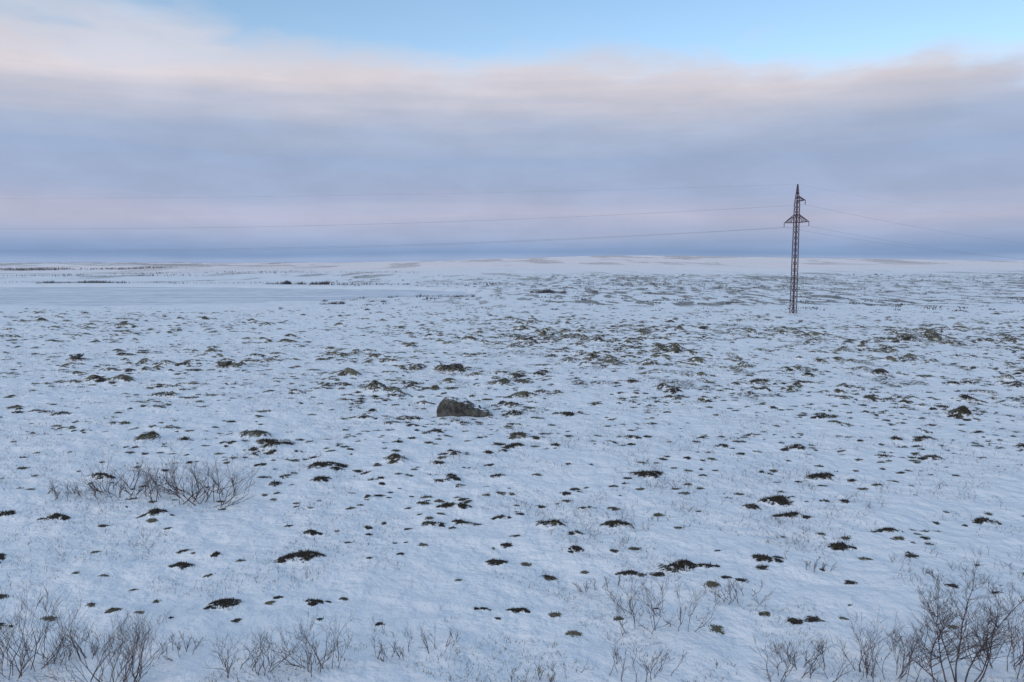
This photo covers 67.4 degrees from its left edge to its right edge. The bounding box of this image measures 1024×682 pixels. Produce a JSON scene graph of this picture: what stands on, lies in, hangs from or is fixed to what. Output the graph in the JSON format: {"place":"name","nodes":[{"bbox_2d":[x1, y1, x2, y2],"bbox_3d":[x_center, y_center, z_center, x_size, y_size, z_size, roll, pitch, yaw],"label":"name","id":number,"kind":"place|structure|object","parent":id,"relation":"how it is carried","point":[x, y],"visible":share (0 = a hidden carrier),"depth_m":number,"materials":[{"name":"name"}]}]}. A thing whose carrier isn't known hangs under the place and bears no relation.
{"place":"outdoors","nodes":[
{"label":"outdoors","id":0,"kind":"place"},
{"bbox_2d":[0,287,476,305],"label":"frozen lake","id":1,"kind":"structure","parent":0,"point":[57,296],"depth_m":167.53,"materials":[{"name":"white ice"}]},
{"bbox_2d":[0,255,1023,681],"bbox_3d":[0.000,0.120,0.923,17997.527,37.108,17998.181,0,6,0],"label":"snow ground","id":2,"kind":"structure","parent":0,"point":[452,575],"depth_m":24.36,"materials":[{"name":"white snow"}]},
{"bbox_2d":[0,574,84,680],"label":"dwarf birch shrub","id":3,"kind":"object","parent":2,"relation":"on","point":[19,646],"visible":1,"depth_m":12.15,"materials":[{"name":"brown plant"}]},
{"bbox_2d":[23,608,101,663],"bbox_3d":[-7.227,4.797,12.461,1.156,0.871,0.861,0,6,0],"label":"dwarf birch shrub","id":4,"kind":"object","parent":2,"relation":"on","point":[75,642],"visible":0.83,"depth_m":12.49,"materials":[{"name":"brown plant"}]},
{"bbox_2d":[47,479,96,499],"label":"dwarf willow shrub","id":5,"kind":"object","parent":2,"relation":"on","point":[57,495],"visible":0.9,"depth_m":21.51,"materials":[{"name":"brown plant"}]},
{"bbox_2d":[69,353,83,358],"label":"boulder","id":6,"kind":"object","parent":2,"relation":"on","point":[76,356],"visible":1,"depth_m":50.58,"materials":[{"name":"grey stone"}]},
{"bbox_2d":[33,605,181,681],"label":"dwarf birch shrub","id":7,"kind":"object","parent":2,"relation":"on","point":[124,677],"visible":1,"depth_m":11.70,"materials":[{"name":"brown plant"}]},
{"bbox_2d":[71,453,163,499],"bbox_3d":[-10.928,3.746,21.490,2.119,1.315,2.369,6,8,44],"label":"dwarf willow shrub","id":8,"kind":"object","parent":2,"relation":"on","point":[114,484],"visible":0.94,"depth_m":21.55,"materials":[{"name":"brown plant"}]},
{"bbox_2d":[157,630,205,660],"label":"dwarf birch shrub","id":9,"kind":"object","parent":2,"relation":"on","point":[177,647],"visible":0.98,"depth_m":12.86,"materials":[{"name":"brown plant"}]},
{"bbox_2d":[125,441,261,507],"bbox_3d":[-8.723,3.625,21.052,3.896,1.762,2.862,0,6,0],"label":"dwarf willow shrub","id":10,"kind":"object","parent":2,"relation":"on","point":[177,489],"visible":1,"depth_m":21.13,"materials":[{"name":"brown plant"}]},
{"bbox_2d":[217,360,231,365],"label":"boulder","id":11,"kind":"object","parent":2,"relation":"on","point":[224,363],"visible":0.98,"depth_m":48.01,"materials":[{"name":"grey stone"}]},
{"bbox_2d":[207,627,306,677],"bbox_3d":[-4.029,4.859,12.136,1.540,0.876,0.734,0,6,0],"label":"dwarf birch shrub","id":12,"kind":"object","parent":2,"relation":"on","point":[252,655],"visible":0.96,"depth_m":12.12,"materials":[{"name":"brown plant"}]},
{"bbox_2d":[263,609,362,676],"bbox_3d":[-3.192,4.838,12.300,1.580,0.906,0.899,-1,6,-14],"label":"dwarf birch shrub","id":13,"kind":"object","parent":2,"relation":"on","point":[315,647],"visible":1,"depth_m":12.26,"materials":[{"name":"brown plant"}]},
{"bbox_2d":[370,627,414,661],"bbox_3d":[-1.974,5.068,12.769,0.738,0.488,0.690,-2,6,-17],"label":"dwarf birch shrub","id":14,"kind":"object","parent":2,"relation":"on","point":[380,647],"visible":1,"depth_m":12.71,"materials":[{"name":"grey plant"}]},
{"bbox_2d":[415,626,460,653],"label":"dwarf birch shrub","id":15,"kind":"object","parent":2,"relation":"on","point":[421,635],"visible":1,"depth_m":13.04,"materials":[{"name":"grey plant"}]},
{"bbox_2d":[439,361,463,368],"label":"boulder","id":16,"kind":"object","parent":2,"relation":"on","point":[448,365],"visible":0.97,"depth_m":46.50,"materials":[{"name":"grey stone"}]},
{"bbox_2d":[436,395,488,416],"bbox_3d":[-2.137,3.007,33.536,2.289,1.257,1.223,0,6,0],"label":"boulder","id":17,"kind":"object","parent":2,"relation":"on","point":[448,405],"visible":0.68,"depth_m":33.11,"materials":[{"name":"grey stone"}]},
{"bbox_2d":[0,266,983,303],"bbox_3d":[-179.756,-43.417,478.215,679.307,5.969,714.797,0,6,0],"label":"shore thicket","id":18,"kind":"object","parent":2,"relation":"on","point":[340,302],"visible":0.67,"depth_m":244.37,"materials":[{"name":"brown plant"}]},
{"bbox_2d":[0,377,1023,634],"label":"heather tufts","id":19,"kind":"object","parent":2,"relation":"on","point":[272,441],"visible":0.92,"depth_m":25.75,"materials":[{"name":"brown plant"}]},
{"bbox_2d":[1,421,1023,681],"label":"twig sprigs","id":20,"kind":"object","parent":2,"relation":"on","point":[637,503],"visible":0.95,"depth_m":20.28,"materials":[{"name":"brown plant"}]},
{"bbox_2d":[507,658,557,681],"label":"dwarf birch shrub","id":21,"kind":"object","parent":2,"relation":"on","point":[538,670],"visible":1,"depth_m":12.05,"materials":[{"name":"brown plant"}]},
{"bbox_2d":[571,571,621,591],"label":"dwarf birch shrub","id":22,"kind":"object","parent":2,"relation":"on","point":[580,588],"visible":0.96,"depth_m":15.50,"materials":[{"name":"brown plant"}]},
{"bbox_2d":[609,636,686,681],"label":"dwarf birch shrub","id":23,"kind":"object","parent":2,"relation":"on","point":[617,653],"visible":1,"depth_m":12.18,"materials":[{"name":"brown plant"}]},
{"bbox_2d":[603,564,719,633],"bbox_3d":[2.773,4.716,13.926,2.137,1.029,1.664,0,6,0],"label":"dwarf birch shrub","id":24,"kind":"object","parent":2,"relation":"on","point":[629,600],"visible":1,"depth_m":13.82,"materials":[{"name":"brown plant"}]},
{"bbox_2d":[629,511,694,529],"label":"dwarf birch shrub","id":25,"kind":"object","parent":2,"relation":"on","point":[657,520],"visible":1,"depth_m":18.82,"materials":[{"name":"brown plant"}]},
{"bbox_2d":[321,274,1023,312],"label":"tundra scrub","id":26,"kind":"object","parent":2,"relation":"on","point":[728,303],"visible":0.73,"depth_m":153.37,"materials":[{"name":"brown plant"}]},
{"bbox_2d":[711,575,775,604],"bbox_3d":[4.383,4.800,14.875,1.206,0.656,0.842,0,6,0],"label":"dwarf birch shrub","id":27,"kind":"object","parent":2,"relation":"on","point":[736,591],"visible":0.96,"depth_m":14.79,"materials":[{"name":"brown plant"}]},
{"bbox_2d":[784,184,808,312],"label":"power pylon","id":28,"kind":"object","parent":2,"relation":"on","point":[800,217],"visible":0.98,"depth_m":101.80,"materials":[{"name":"grey metal"}]},
{"bbox_2d":[96,184,1021,258],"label":"power line wires","id":29,"kind":"object","parent":28,"relation":"attached to","point":[522,240],"visible":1,"depth_m":103.83,"materials":[{"name":"grey metal"}]},
{"bbox_2d":[750,633,858,681],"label":"dwarf birch shrub","id":30,"kind":"object","parent":2,"relation":"on","point":[794,658],"visible":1,"depth_m":12.21,"materials":[{"name":"brown plant"}]},
{"bbox_2d":[784,551,836,571],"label":"dwarf birch shrub","id":31,"kind":"object","parent":2,"relation":"on","point":[815,565],"visible":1,"depth_m":16.35,"materials":[{"name":"brown plant"}]},
{"bbox_2d":[815,613,957,681],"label":"dwarf birch shrub","id":32,"kind":"object","parent":2,"relation":"on","point":[866,666],"visible":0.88,"depth_m":12.15,"materials":[{"name":"brown plant"}]},
{"bbox_2d":[884,558,1023,681],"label":"birch sapling","id":33,"kind":"object","parent":2,"relation":"on","point":[972,646],"visible":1,"depth_m":11.79,"materials":[{"name":"brown plant"}]},
{"bbox_2d":[947,583,1023,678],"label":"dwarf birch shrub","id":34,"kind":"object","parent":2,"relation":"on","point":[1014,647],"visible":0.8,"depth_m":12.19,"materials":[{"name":"brown plant"}]},
{"bbox_2d":[0,0,1023,262],"label":"sky","id":35,"kind":"structure","parent":0,"point":[112,112],"materials":[{"name":"grey"}]}
]}

